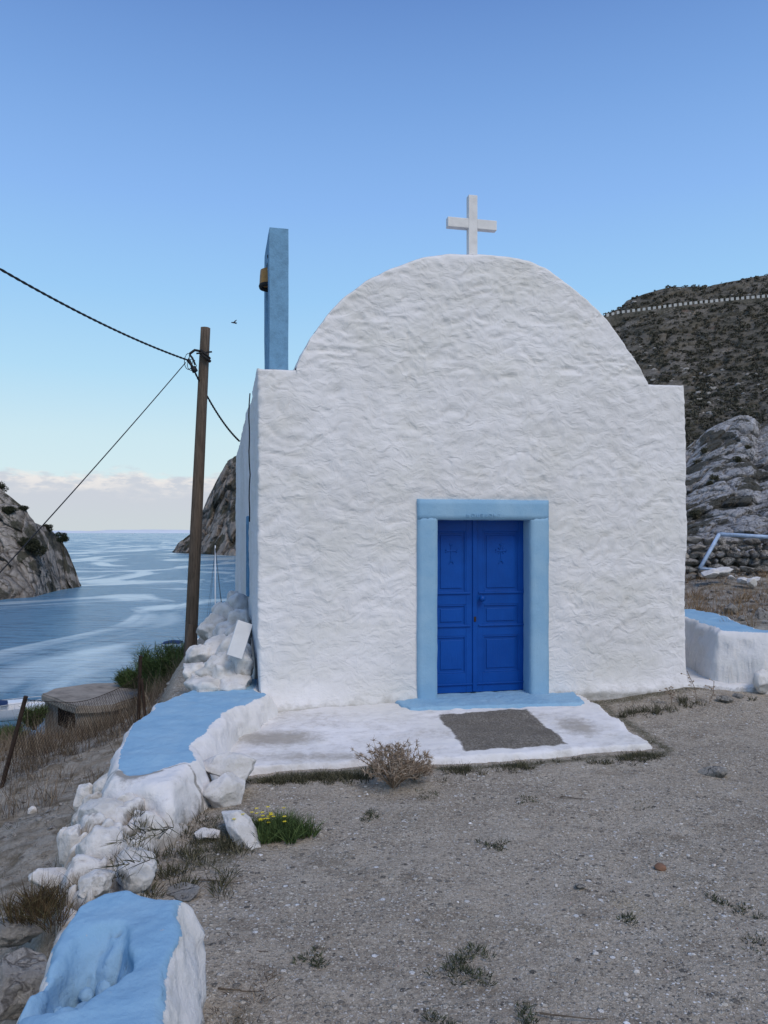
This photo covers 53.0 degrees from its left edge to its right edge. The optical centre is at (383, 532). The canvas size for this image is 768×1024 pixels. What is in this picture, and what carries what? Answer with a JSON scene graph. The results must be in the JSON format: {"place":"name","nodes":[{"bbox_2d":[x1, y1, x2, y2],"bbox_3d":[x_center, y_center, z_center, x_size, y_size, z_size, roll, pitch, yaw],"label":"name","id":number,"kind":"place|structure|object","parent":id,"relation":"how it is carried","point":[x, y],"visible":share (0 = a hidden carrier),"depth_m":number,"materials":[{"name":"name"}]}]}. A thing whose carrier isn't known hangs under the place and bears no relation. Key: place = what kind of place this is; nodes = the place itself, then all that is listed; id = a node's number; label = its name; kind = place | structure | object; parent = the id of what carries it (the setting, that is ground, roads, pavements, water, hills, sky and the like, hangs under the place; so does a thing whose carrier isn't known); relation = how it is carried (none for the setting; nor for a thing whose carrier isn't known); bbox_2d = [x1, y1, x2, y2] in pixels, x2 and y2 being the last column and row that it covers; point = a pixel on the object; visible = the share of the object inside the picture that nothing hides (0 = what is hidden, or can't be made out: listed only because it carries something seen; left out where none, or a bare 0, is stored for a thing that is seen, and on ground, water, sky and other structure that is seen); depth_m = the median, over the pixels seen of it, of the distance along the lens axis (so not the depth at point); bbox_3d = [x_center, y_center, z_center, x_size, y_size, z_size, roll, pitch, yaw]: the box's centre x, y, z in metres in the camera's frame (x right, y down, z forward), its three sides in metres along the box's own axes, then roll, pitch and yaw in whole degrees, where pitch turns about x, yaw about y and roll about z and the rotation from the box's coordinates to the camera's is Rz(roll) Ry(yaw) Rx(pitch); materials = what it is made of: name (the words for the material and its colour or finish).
{"place":"outdoors","nodes":[
{"label":"outdoors","id":0,"kind":"place"},
{"bbox_2d":[0,489,80,599],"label":"headland","id":1,"kind":"structure","parent":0,"point":[24,573],"depth_m":152.35,"materials":[{"name":"stone"}]},
{"bbox_2d":[0,482,8,491],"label":"headland bush","id":2,"kind":"object","parent":1,"relation":"on","point":[3,485],"visible":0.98,"depth_m":158.02,"materials":[{"name":"green plant"}]},
{"bbox_2d":[1,505,16,514],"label":"headland bush","id":3,"kind":"object","parent":1,"relation":"on","point":[10,509],"visible":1,"depth_m":152.54,"materials":[{"name":"green plant"}]},
{"bbox_2d":[18,505,29,510],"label":"headland bush","id":4,"kind":"object","parent":1,"relation":"on","point":[23,508],"visible":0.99,"depth_m":156.54,"materials":[{"name":"green plant"}]},
{"bbox_2d":[17,537,46,557],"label":"headland bush","id":5,"kind":"object","parent":1,"relation":"on","point":[33,545],"visible":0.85,"depth_m":150.70,"materials":[{"name":"green plant"}]},
{"bbox_2d":[44,524,52,531],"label":"headland bush","id":6,"kind":"object","parent":1,"relation":"on","point":[49,527],"visible":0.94,"depth_m":162.70,"materials":[{"name":"green plant"}]},
{"bbox_2d":[55,532,69,542],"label":"bush","id":7,"kind":"object","parent":1,"relation":"on","point":[64,537],"visible":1,"depth_m":137.91,"materials":[{"name":"green plant"}]},
{"bbox_2d":[0,641,183,818],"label":"dry grass","id":8,"kind":"structure","parent":0,"point":[151,697],"depth_m":8.06,"materials":[{"name":"brown plant"}]},
{"bbox_2d":[0,533,235,747],"bbox_3d":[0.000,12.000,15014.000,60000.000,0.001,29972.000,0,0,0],"label":"sea","id":9,"kind":"structure","parent":0,"point":[113,609],"depth_m":115.49,"materials":[{"name":"liquid"}]},
{"bbox_2d":[0,696,43,721],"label":"motorboat","id":10,"kind":"object","parent":9,"relation":"on","point":[7,706],"visible":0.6,"depth_m":49.03,"materials":[{"name":"white plastic"}]},
{"bbox_2d":[159,640,183,656],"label":"canopy boat","id":11,"kind":"object","parent":9,"relation":"on","point":[176,641],"visible":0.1,"depth_m":70.28,"materials":[{"name":"blue fabric"}]},
{"bbox_2d":[197,545,221,639],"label":"sailing yacht","id":12,"kind":"object","parent":9,"relation":"on","point":[215,556],"visible":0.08,"depth_m":77.47,"materials":[{"name":"white"}]},
{"bbox_2d":[53,530,189,532],"bbox_3d":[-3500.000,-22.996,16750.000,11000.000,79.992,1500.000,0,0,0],"label":"distant coast","id":13,"kind":"structure","parent":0,"point":[144,531],"depth_m":16156.03},
{"bbox_2d":[172,456,235,555],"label":"sea cliff","id":14,"kind":"structure","parent":0,"point":[219,522],"depth_m":439.85,"materials":[{"name":"grey stone"}]},
{"bbox_2d":[0,552,767,1023],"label":"ground","id":15,"kind":"structure","parent":0,"point":[340,876],"depth_m":3.71,"materials":[{"name":"grey gravel"}]},
{"bbox_2d":[0,917,43,948],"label":"stone","id":16,"kind":"object","parent":15,"relation":"on","point":[15,934],"visible":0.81,"depth_m":3.24,"materials":[{"name":"grey stone"}]},
{"bbox_2d":[0,947,46,1020],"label":"stone","id":17,"kind":"object","parent":15,"relation":"on","point":[22,971],"visible":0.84,"depth_m":2.65,"materials":[{"name":"grey stone"}]},
{"bbox_2d":[0,701,49,743],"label":"feathery shrub","id":18,"kind":"object","parent":15,"relation":"on","point":[36,712],"visible":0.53,"depth_m":13.84,"materials":[{"name":"green plant"}]},
{"bbox_2d":[27,806,36,813],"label":"stone","id":19,"kind":"object","parent":15,"relation":"on","point":[32,809],"visible":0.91,"depth_m":5.98,"materials":[{"name":"white stone"}]},
{"bbox_2d":[0,866,102,932],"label":"brown brush","id":20,"kind":"object","parent":15,"relation":"on","point":[38,906],"visible":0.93,"depth_m":3.29,"materials":[{"name":"brown plant"}]},
{"bbox_2d":[0,751,113,894],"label":"slope weeds","id":21,"kind":"object","parent":15,"relation":"on","point":[20,827],"visible":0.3,"depth_m":5.54,"materials":[{"name":"brown plant"}]},
{"bbox_2d":[58,824,80,864],"bbox_3d":[-1.625,1.633,4.018,0.131,0.212,0.133,0,0,0],"label":"white rock","id":22,"kind":"object","parent":15,"relation":"on","point":[69,838],"visible":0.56,"depth_m":3.97,"materials":[{"name":"white stone"}]},
{"bbox_2d":[0,655,145,788],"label":"chain link fence","id":23,"kind":"object","parent":15,"relation":"on","point":[140,687],"visible":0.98,"depth_m":7.40,"materials":[{"name":"metal"}]},
{"bbox_2d":[0,664,179,950],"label":"slope stones","id":24,"kind":"object","parent":15,"relation":"on","point":[39,818],"visible":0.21,"depth_m":5.87,"materials":[{"name":"grey stone"}]},
{"bbox_2d":[41,683,145,736],"bbox_3d":[-5.247,3.603,14.425,1.742,1.232,2.178,0,0,-44],"label":"concrete cistern","id":25,"kind":"object","parent":15,"relation":"on","point":[77,693],"visible":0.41,"depth_m":14.02,"materials":[{"name":"grey concrete"}]},
{"bbox_2d":[16,890,206,1023],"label":"parapet wall","id":26,"kind":"structure","parent":15,"relation":"on","point":[125,957],"depth_m":2.43,"materials":[{"name":"blue paint"}]},
{"bbox_2d":[52,773,187,948],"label":"rubble wall","id":27,"kind":"structure","parent":15,"relation":"on","point":[98,819],"depth_m":3.81,"materials":[{"name":"white stone"}]},
{"bbox_2d":[28,867,65,889],"bbox_3d":[-1.605,1.655,3.704,0.178,0.096,0.157,0,0,0],"label":"white rock","id":28,"kind":"object","parent":27,"relation":"on","point":[38,872],"visible":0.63,"depth_m":3.67,"materials":[{"name":"white stone"}]},
{"bbox_2d":[90,846,161,879],"bbox_3d":[-1.155,1.484,3.452,0.329,0.187,0.206,0,0,-30],"label":"dry sprig","id":29,"kind":"object","parent":27,"relation":"on","point":[120,865],"visible":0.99,"depth_m":3.46,"materials":[{"name":"brown plant"}]},
{"bbox_2d":[101,830,157,861],"bbox_3d":[-1.210,1.503,3.684,0.284,0.196,0.192,0,0,-18],"label":"dry sprig","id":30,"kind":"object","parent":27,"relation":"on","point":[144,838],"visible":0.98,"depth_m":3.71,"materials":[{"name":"brown plant"}]},
{"bbox_2d":[116,858,154,892],"bbox_3d":[-1.170,1.598,3.616,0.171,0.146,0.220,0,0,-34],"label":"white rock","id":31,"kind":"object","parent":27,"relation":"on","point":[142,880],"visible":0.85,"depth_m":3.54,"materials":[{"name":"white stone"}]},
{"bbox_2d":[122,815,182,848],"bbox_3d":[-1.168,1.480,3.825,0.307,0.149,0.235,0,0,0],"label":"dry sprig","id":32,"kind":"object","parent":27,"relation":"on","point":[154,830],"visible":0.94,"depth_m":3.83,"materials":[{"name":"brown plant"}]},
{"bbox_2d":[110,657,156,692],"bbox_3d":[-4.555,2.669,14.545,1.151,1.026,1.896,0,0,-45],"label":"feathery shrub","id":33,"kind":"object","parent":15,"relation":"on","point":[121,677],"visible":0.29,"depth_m":14.22,"materials":[{"name":"green plant"}]},
{"bbox_2d":[131,812,164,838],"bbox_3d":[-1.265,1.581,4.129,0.157,0.161,0.137,0,0,27],"label":"white rock","id":34,"kind":"object","parent":15,"relation":"on","point":[156,819],"visible":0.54,"depth_m":4.11,"materials":[{"name":"white stone"}]},
{"bbox_2d":[126,637,183,691],"bbox_3d":[-3.627,2.359,13.409,1.642,1.179,1.261,0,0,35],"label":"feathery shrub","id":35,"kind":"object","parent":15,"relation":"on","point":[164,662],"visible":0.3,"depth_m":13.20,"materials":[{"name":"green plant"}]},
{"bbox_2d":[166,882,199,900],"bbox_3d":[-0.930,1.671,3.582,0.204,0.038,0.119,0,0,42],"label":"stone","id":36,"kind":"object","parent":15,"relation":"on","point":[187,892],"visible":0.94,"depth_m":3.57,"materials":[{"name":"grey stone"}]},
{"bbox_2d":[101,679,278,826],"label":"bench wall","id":37,"kind":"structure","parent":15,"relation":"on","point":[165,750],"depth_m":5.18,"materials":[{"name":"blue paint"}]},
{"bbox_2d":[184,327,211,656],"bbox_3d":[-2.690,0.168,10.926,0.491,6.192,0.333,0,0,0],"label":"utility pole","id":38,"kind":"object","parent":15,"relation":"on","point":[192,600],"visible":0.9,"depth_m":10.93,"materials":[{"name":"wood"}]},
{"bbox_2d":[0,362,185,572],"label":"guy wire","id":39,"kind":"object","parent":38,"relation":"attached to","point":[87,475],"visible":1,"depth_m":8.72,"materials":[{"name":"grey metal"}]},
{"bbox_2d":[0,268,187,360],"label":"power cable","id":40,"kind":"object","parent":38,"relation":"attached to","point":[60,302],"visible":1,"depth_m":8.66,"materials":[{"name":"black rubber"}]},
{"bbox_2d":[194,372,239,441],"bbox_3d":[-2.485,-1.867,11.537,0.027,0.841,1.535,0,0,14],"label":"service cable","id":41,"kind":"object","parent":38,"relation":"attached to","point":[223,422],"visible":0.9,"depth_m":11.53,"materials":[{"name":"black rubber"}]},
{"bbox_2d":[194,827,219,840],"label":"white rock","id":42,"kind":"object","parent":15,"relation":"on","point":[203,831],"visible":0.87,"depth_m":4.20,"materials":[{"name":"white stone"}]},
{"bbox_2d":[193,879,238,882],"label":"twig","id":43,"kind":"object","parent":15,"relation":"on","point":[209,880],"visible":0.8,"depth_m":3.70,"materials":[{"name":"brown wood"}]},
{"bbox_2d":[182,591,253,691],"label":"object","id":44,"kind":"structure","parent":15,"relation":"on","point":[209,664],"depth_m":7.44,"materials":[{"name":"white stone"}]},
{"bbox_2d":[227,620,251,658],"bbox_3d":[-1.331,0.985,7.092,0.150,0.330,0.024,23,-17,-27],"label":"leaning board","id":45,"kind":"object","parent":44,"relation":"on","point":[239,639],"visible":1,"depth_m":7.08,"materials":[{"name":"white wood"}]},
{"bbox_2d":[202,772,245,807],"bbox_3d":[-0.983,1.625,4.775,0.228,0.272,0.329,0,0,26],"label":"white rock","id":46,"kind":"object","parent":15,"relation":"on","point":[226,789],"visible":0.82,"depth_m":4.68,"materials":[{"name":"white stone"}]},
{"bbox_2d":[203,752,255,780],"bbox_3d":[-1.022,1.524,4.975,0.382,0.210,0.253,0,0,0],"label":"white rock","id":47,"kind":"object","parent":46,"relation":"on","point":[240,765],"visible":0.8,"depth_m":4.91,"materials":[{"name":"white stone"}]},
{"bbox_2d":[106,771,342,899],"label":"creeping weeds","id":48,"kind":"object","parent":15,"relation":"on","point":[220,841],"visible":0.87,"depth_m":3.99,"materials":[{"name":"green plant"}]},
{"bbox_2d":[218,987,259,991],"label":"twig","id":49,"kind":"object","parent":15,"relation":"on","point":[220,988],"visible":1,"depth_m":2.82,"materials":[{"name":"wood"}]},
{"bbox_2d":[221,810,260,849],"bbox_3d":[-0.787,1.628,4.219,0.156,0.194,0.344,0,0,-36],"label":"white rock","id":50,"kind":"object","parent":15,"relation":"on","point":[241,827],"visible":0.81,"depth_m":4.17,"materials":[{"name":"white stone"}]},
{"bbox_2d":[205,962,281,1023],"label":"dead weeds","id":51,"kind":"object","parent":15,"relation":"on","point":[239,1007],"visible":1,"depth_m":2.77,"materials":[{"name":"brown plant"}]},
{"bbox_2d":[232,804,328,844],"bbox_3d":[-0.578,1.605,4.268,0.553,0.154,0.428,0,0,-13],"label":"flowering plant","id":52,"kind":"object","parent":15,"relation":"on","point":[279,828],"visible":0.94,"depth_m":4.23,"materials":[{"name":"green plant"}]},
{"bbox_2d":[350,737,434,788],"bbox_3d":[0.058,1.508,5.038,0.522,0.363,0.450,0,0,-18],"label":"dry thistle","id":53,"kind":"object","parent":15,"relation":"on","point":[398,757],"visible":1,"depth_m":5.01,"materials":[{"name":"brown plant"}]},
{"bbox_2d":[401,759,437,781],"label":"dry thistle","id":54,"kind":"object","parent":15,"relation":"on","point":[419,774],"visible":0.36,"depth_m":5.16,"materials":[{"name":"brown plant"}]},
{"bbox_2d":[230,695,651,775],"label":"apron slab","id":55,"kind":"structure","parent":15,"relation":"on","point":[329,737],"depth_m":6.17,"materials":[{"name":"paint"}]},
{"bbox_2d":[235,195,687,711],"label":"chapel","id":56,"kind":"structure","parent":15,"relation":"on","point":[460,480],"depth_m":7.46,"materials":[{"name":"white paint"}]},
{"bbox_2d":[246,516,249,596],"bbox_3d":[-1.610,0.280,9.251,0.088,0.952,0.360,0,0,-12],"label":"window","id":57,"kind":"structure","parent":56,"relation":"in","point":[247,518],"depth_m":9.07,"materials":[{"name":"blue stone"}]},
{"bbox_2d":[259,255,267,291],"bbox_3d":[-1.143,-2.630,7.735,0.232,0.368,0.472,0,0,0],"label":"bell","id":58,"kind":"object","parent":56,"relation":"hanging from","point":[263,284],"visible":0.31,"depth_m":7.65,"materials":[{"name":"metal"}]},
{"bbox_2d":[437,520,472,693],"bbox_3d":[0.661,0.718,7.573,0.452,1.718,0.047,0,0,-12],"label":"door","id":59,"kind":"structure","parent":56,"relation":"in","point":[454,537],"depth_m":7.58,"materials":[{"name":"blue paint"}]},
{"bbox_2d":[472,520,523,691],"bbox_3d":[1.154,0.718,7.650,0.567,1.718,0.105,0,0,-12],"label":"door","id":60,"kind":"structure","parent":56,"relation":"in","point":[497,545],"depth_m":7.67,"materials":[{"name":"blue paint"}]},
{"bbox_2d":[246,694,757,786],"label":"edge weeds","id":61,"kind":"object","parent":15,"relation":"on","point":[347,776],"visible":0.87,"depth_m":5.49,"materials":[{"name":"green plant"}]},
{"bbox_2d":[289,773,767,1023],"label":"gravel weeds","id":62,"kind":"object","parent":15,"relation":"on","point":[465,968],"visible":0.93,"depth_m":3.03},
{"bbox_2d":[539,1012,607,1019],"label":"twig","id":63,"kind":"object","parent":15,"relation":"on","point":[544,1013],"visible":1,"depth_m":2.67,"materials":[{"name":"wood"}]},
{"bbox_2d":[575,883,585,887],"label":"stone","id":64,"kind":"object","parent":15,"relation":"on","point":[578,885],"visible":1,"depth_m":3.63,"materials":[{"name":"grey stone"}]},
{"bbox_2d":[654,863,665,870],"bbox_3d":[1.377,1.670,3.842,0.056,0.033,0.053,0,0,0],"label":"brick shard","id":65,"kind":"object","parent":15,"relation":"on","point":[660,866],"visible":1,"depth_m":3.83,"materials":[{"name":"orange brick"}]},
{"bbox_2d":[659,671,715,703],"bbox_3d":[2.909,1.483,7.360,0.527,0.323,0.098,0,0,2],"label":"dry weed","id":66,"kind":"object","parent":15,"relation":"on","point":[669,689],"visible":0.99,"depth_m":7.36,"materials":[{"name":"brown plant"}]},
{"bbox_2d":[701,568,719,578],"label":"bank stone","id":67,"kind":"object","parent":15,"relation":"on","point":[712,573],"visible":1,"depth_m":12.49,"materials":[{"name":"white stone"}]},
{"bbox_2d":[697,766,727,776],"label":"stone","id":68,"kind":"object","parent":15,"relation":"on","point":[714,771],"visible":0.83,"depth_m":5.26,"materials":[{"name":"grey stone"}]},
{"bbox_2d":[716,567,733,576],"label":"bank stone","id":69,"kind":"object","parent":15,"relation":"on","point":[724,571],"visible":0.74,"depth_m":12.63,"materials":[{"name":"white stone"}]},
{"bbox_2d":[716,695,733,702],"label":"stone","id":70,"kind":"object","parent":15,"relation":"on","point":[724,698],"visible":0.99,"depth_m":7.36,"materials":[{"name":"grey stone"}]},
{"bbox_2d":[684,609,767,693],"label":"retaining wall","id":71,"kind":"structure","parent":15,"relation":"on","point":[729,655],"depth_m":7.92,"materials":[{"name":"white paint"}]},
{"bbox_2d":[684,563,767,626],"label":"dry bank grass","id":72,"kind":"structure","parent":15,"relation":"on","point":[740,600],"depth_m":11.10,"materials":[{"name":"brown plant"}]},
{"bbox_2d":[684,572,767,626],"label":"bank stones","id":73,"kind":"object","parent":15,"relation":"on","point":[752,601],"visible":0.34,"depth_m":11.52,"materials":[{"name":"grey stone"}]},
{"bbox_2d":[685,415,767,552],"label":"rock outcrop","id":74,"kind":"object","parent":15,"relation":"on","point":[733,498],"visible":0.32,"depth_m":19.00,"materials":[{"name":"grey stone"}]},
{"bbox_2d":[688,508,701,519],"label":"rock shrub","id":75,"kind":"object","parent":74,"relation":"on","point":[693,513],"visible":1,"depth_m":17.44,"materials":[{"name":"green plant"}]},
{"bbox_2d":[699,447,708,454],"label":"rock shrub","id":76,"kind":"object","parent":74,"relation":"on","point":[703,450],"visible":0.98,"depth_m":21.57,"materials":[{"name":"green plant"}]},
{"bbox_2d":[708,474,718,480],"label":"rock shrub","id":77,"kind":"object","parent":74,"relation":"on","point":[712,477],"visible":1,"depth_m":19.00,"materials":[{"name":"green plant"}]},
{"bbox_2d":[732,456,741,462],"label":"rock shrub","id":78,"kind":"object","parent":74,"relation":"on","point":[738,459],"visible":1,"depth_m":20.09,"materials":[{"name":"green plant"}]},
{"bbox_2d":[685,536,767,579],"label":"terrace wall","id":79,"kind":"structure","parent":15,"relation":"on","point":[731,552],"depth_m":13.68,"materials":[{"name":"grey stone"}]},
{"bbox_2d":[724,603,738,613],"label":"bank stone","id":80,"kind":"object","parent":15,"relation":"on","point":[735,609],"visible":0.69,"depth_m":9.94,"materials":[{"name":"grey stone"}]},
{"bbox_2d":[698,532,767,569],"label":"pipe frame","id":81,"kind":"object","parent":15,"relation":"on","point":[710,549],"visible":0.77,"depth_m":13.27,"materials":[{"name":"metal"}]},
{"bbox_2d":[732,693,743,698],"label":"stone","id":82,"kind":"object","parent":15,"relation":"on","point":[738,695],"visible":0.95,"depth_m":7.47,"materials":[{"name":"grey stone"}]},
{"bbox_2d":[737,577,747,584],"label":"bank stone","id":83,"kind":"object","parent":15,"relation":"on","point":[742,580],"visible":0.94,"depth_m":12.25,"materials":[{"name":"white stone"}]},
{"bbox_2d":[737,615,747,620],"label":"bank stone","id":84,"kind":"object","parent":15,"relation":"on","point":[742,617],"visible":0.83,"depth_m":9.26,"materials":[{"name":"grey stone"}]},
{"bbox_2d":[747,578,756,587],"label":"bank stone","id":85,"kind":"object","parent":15,"relation":"on","point":[751,582],"visible":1,"depth_m":12.16,"materials":[{"name":"white stone"}]},
{"bbox_2d":[752,669,767,692],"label":"boulder","id":86,"kind":"object","parent":15,"relation":"on","point":[760,680],"visible":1,"depth_m":7.55,"materials":[{"name":"white stone"}]},
{"bbox_2d":[755,607,767,619],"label":"bank stone","id":87,"kind":"object","parent":15,"relation":"on","point":[761,611],"visible":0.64,"depth_m":9.34,"materials":[{"name":"grey stone"}]},
{"bbox_2d":[0,0,767,530],"label":"sky","id":88,"kind":"structure","parent":0,"point":[151,151],"materials":[{"name":"blue"}]},
{"bbox_2d":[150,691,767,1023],"bbox_3d":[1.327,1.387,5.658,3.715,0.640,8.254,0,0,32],"label":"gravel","id":89,"kind":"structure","parent":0,"point":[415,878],"depth_m":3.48,"materials":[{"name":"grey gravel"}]},
{"bbox_2d":[604,275,767,444],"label":"hill","id":90,"kind":"structure","parent":0,"point":[633,332],"depth_m":208.28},
{"bbox_2d":[603,274,767,447],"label":"hill scrub","id":91,"kind":"object","parent":90,"relation":"on","point":[695,412],"visible":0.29,"depth_m":194.21,"materials":[{"name":"plant"}]},
{"bbox_2d":[605,297,767,327],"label":"road embankment","id":92,"kind":"structure","parent":90,"relation":"on","point":[615,320],"depth_m":233.25,"materials":[{"name":"grey stone"}]},
{"bbox_2d":[632,276,767,415],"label":"hill boulders","id":93,"kind":"object","parent":90,"relation":"on","point":[713,388],"visible":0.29,"depth_m":176.12,"materials":[{"name":"grey stone"}]}
]}

